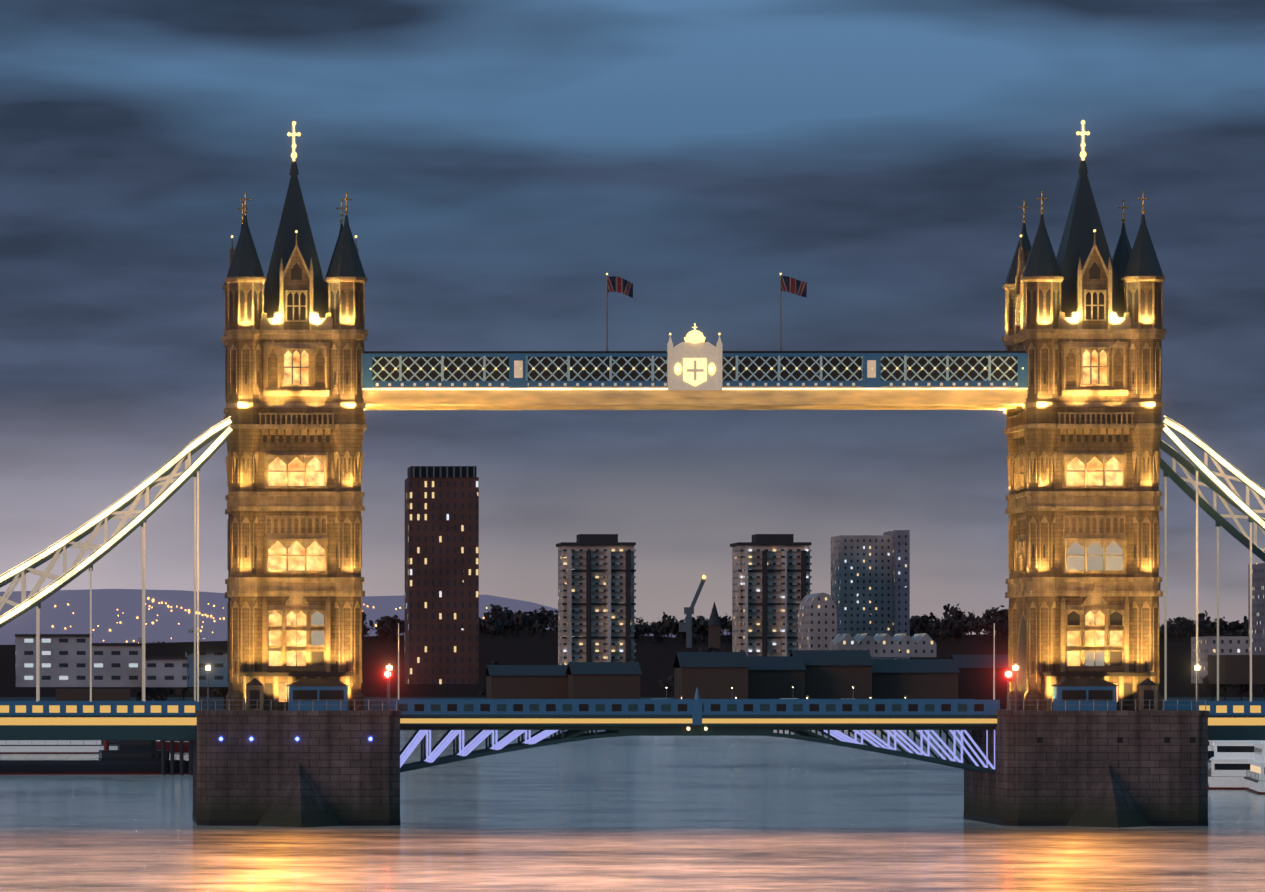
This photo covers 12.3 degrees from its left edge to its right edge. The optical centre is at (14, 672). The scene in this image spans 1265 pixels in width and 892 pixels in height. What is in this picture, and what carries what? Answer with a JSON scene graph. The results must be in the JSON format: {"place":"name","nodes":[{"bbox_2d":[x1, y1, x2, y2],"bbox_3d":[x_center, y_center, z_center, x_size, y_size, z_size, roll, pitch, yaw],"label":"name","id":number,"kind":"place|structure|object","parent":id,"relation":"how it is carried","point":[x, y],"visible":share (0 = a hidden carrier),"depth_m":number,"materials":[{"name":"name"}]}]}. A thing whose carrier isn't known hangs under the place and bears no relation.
{"place":"outdoors","nodes":[
{"label":"outdoors","id":0,"kind":"place"},
{"bbox_2d":[221,121,367,709],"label":"tower","id":1,"kind":"structure","parent":0,"point":[293,338],"depth_m":601.20,"materials":[{"name":"stone"}]},
{"bbox_2d":[0,589,729,644],"bbox_3d":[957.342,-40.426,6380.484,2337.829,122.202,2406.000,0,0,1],"label":"hill","id":2,"kind":"structure","parent":0,"point":[117,615],"depth_m":6990.47,"materials":[{"name":"grey"}]},
{"bbox_2d":[0,730,1264,891],"bbox_3d":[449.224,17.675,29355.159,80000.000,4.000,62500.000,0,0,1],"label":"water","id":3,"kind":"structure","parent":0,"point":[695,814],"depth_m":557.87,"materials":[{"name":"teal liquid"}]},
{"bbox_2d":[0,740,117,753],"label":"boat","id":4,"kind":"object","parent":3,"relation":"on","point":[51,746],"visible":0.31,"depth_m":1122.06,"materials":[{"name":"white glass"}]},
{"bbox_2d":[0,740,188,774],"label":"barge","id":5,"kind":"object","parent":3,"relation":"on","point":[135,757],"visible":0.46,"depth_m":892.09,"materials":[{"name":"black metal"}]},
{"bbox_2d":[101,740,159,743],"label":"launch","id":6,"kind":"object","parent":3,"relation":"on","point":[112,742],"visible":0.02,"depth_m":1173.45,"materials":[{"name":"glass"}]},
{"bbox_2d":[156,741,188,751],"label":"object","id":7,"kind":"object","parent":3,"relation":"on","point":[176,746],"depth_m":1141.81,"materials":[{"name":"red metal"}]},
{"bbox_2d":[160,740,192,774],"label":"jetty","id":8,"kind":"object","parent":3,"relation":"on","point":[172,771],"visible":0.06,"depth_m":885.68,"materials":[{"name":"black wood"}]},
{"bbox_2d":[192,709,401,826],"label":"pier","id":9,"kind":"structure","parent":3,"relation":"in","point":[282,768],"depth_m":593.20,"materials":[{"name":"stone"}]},
{"bbox_2d":[0,416,232,739],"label":"side span","id":10,"kind":"object","parent":9,"relation":"on","point":[38,719],"visible":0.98,"depth_m":599.52,"materials":[{"name":"white paint"}]},
{"bbox_2d":[201,623,398,710],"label":"pier furniture","id":11,"kind":"object","parent":9,"relation":"on","point":[317,694],"visible":0.98,"depth_m":594.00,"materials":[{"name":"blue metal"}]},
{"bbox_2d":[963,709,1209,827],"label":"pier","id":12,"kind":"structure","parent":3,"relation":"in","point":[1123,768],"depth_m":592.14,"materials":[{"name":"stone"}]},
{"bbox_2d":[386,687,999,772],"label":"bascule span","id":13,"kind":"object","parent":12,"relation":"on","point":[577,719],"visible":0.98,"depth_m":599.03,"materials":[{"name":"teal paint"}]},
{"bbox_2d":[993,623,1205,710],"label":"pier furniture","id":14,"kind":"object","parent":12,"relation":"on","point":[1084,694],"visible":0.98,"depth_m":592.97,"materials":[{"name":"blue metal"}]},
{"bbox_2d":[1160,415,1264,739],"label":"side span","id":15,"kind":"object","parent":12,"relation":"on","point":[1236,720],"visible":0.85,"depth_m":598.06,"materials":[{"name":"white paint"}]},
{"bbox_2d":[1208,740,1213,759],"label":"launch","id":16,"kind":"object","parent":3,"relation":"on","point":[1210,749],"visible":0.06,"depth_m":1035.89,"materials":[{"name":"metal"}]},
{"bbox_2d":[1208,740,1260,789],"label":"boat","id":17,"kind":"object","parent":3,"relation":"on","point":[1230,765],"visible":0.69,"depth_m":779.55,"materials":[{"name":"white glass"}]},
{"bbox_2d":[1244,740,1264,793],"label":"boat","id":18,"kind":"object","parent":3,"relation":"on","point":[1256,781],"visible":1,"depth_m":755.96,"materials":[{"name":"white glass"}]},
{"bbox_2d":[0,629,1264,696],"bbox_3d":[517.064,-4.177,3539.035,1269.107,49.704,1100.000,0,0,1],"label":"trees","id":19,"kind":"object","parent":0,"point":[655,660],"depth_m":2992.63,"materials":[{"name":"black plant"}]},
{"bbox_2d":[0,697,1264,741],"bbox_3d":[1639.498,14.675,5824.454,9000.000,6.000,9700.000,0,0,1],"label":"bank","id":20,"kind":"structure","parent":0,"point":[375,702],"depth_m":2707.37,"materials":[{"name":"brick"}]},
{"bbox_2d":[15,466,1264,708],"bbox_3d":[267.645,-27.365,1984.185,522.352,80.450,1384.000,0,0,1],"label":"skyline","id":21,"kind":"structure","parent":20,"relation":"on","point":[847,638],"depth_m":1893.89,"materials":[{"name":"concrete"}]},
{"bbox_2d":[131,603,1264,708],"bbox_3d":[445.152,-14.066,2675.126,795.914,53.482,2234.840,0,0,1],"label":"bank trees","id":22,"kind":"object","parent":20,"relation":"on","point":[958,624],"visible":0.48,"depth_m":3126.39,"materials":[{"name":"black plant"}]},
{"bbox_2d":[0,0,1264,634],"label":"sky","id":23,"kind":"structure","parent":0,"point":[496,160],"materials":[{"name":"blue"}]},
{"bbox_2d":[1002,120,1165,709],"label":"tower","id":24,"kind":"structure","parent":0,"point":[1085,330],"depth_m":600.15,"materials":[{"name":"stone"}]},
{"bbox_2d":[361,323,1027,409],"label":"walkways","id":25,"kind":"structure","parent":24,"relation":"attached to","point":[694,371],"depth_m":601.13,"materials":[{"name":"blue paint"}]},
{"bbox_2d":[606,273,632,350],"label":"flagpole","id":26,"kind":"object","parent":25,"relation":"on","point":[620,285],"visible":0.94,"depth_m":602.85,"materials":[{"name":"red fabric"}]},
{"bbox_2d":[779,273,806,350],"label":"flagpole","id":27,"kind":"object","parent":25,"relation":"on","point":[793,285],"visible":0.94,"depth_m":602.61,"materials":[{"name":"red fabric"}]}
]}

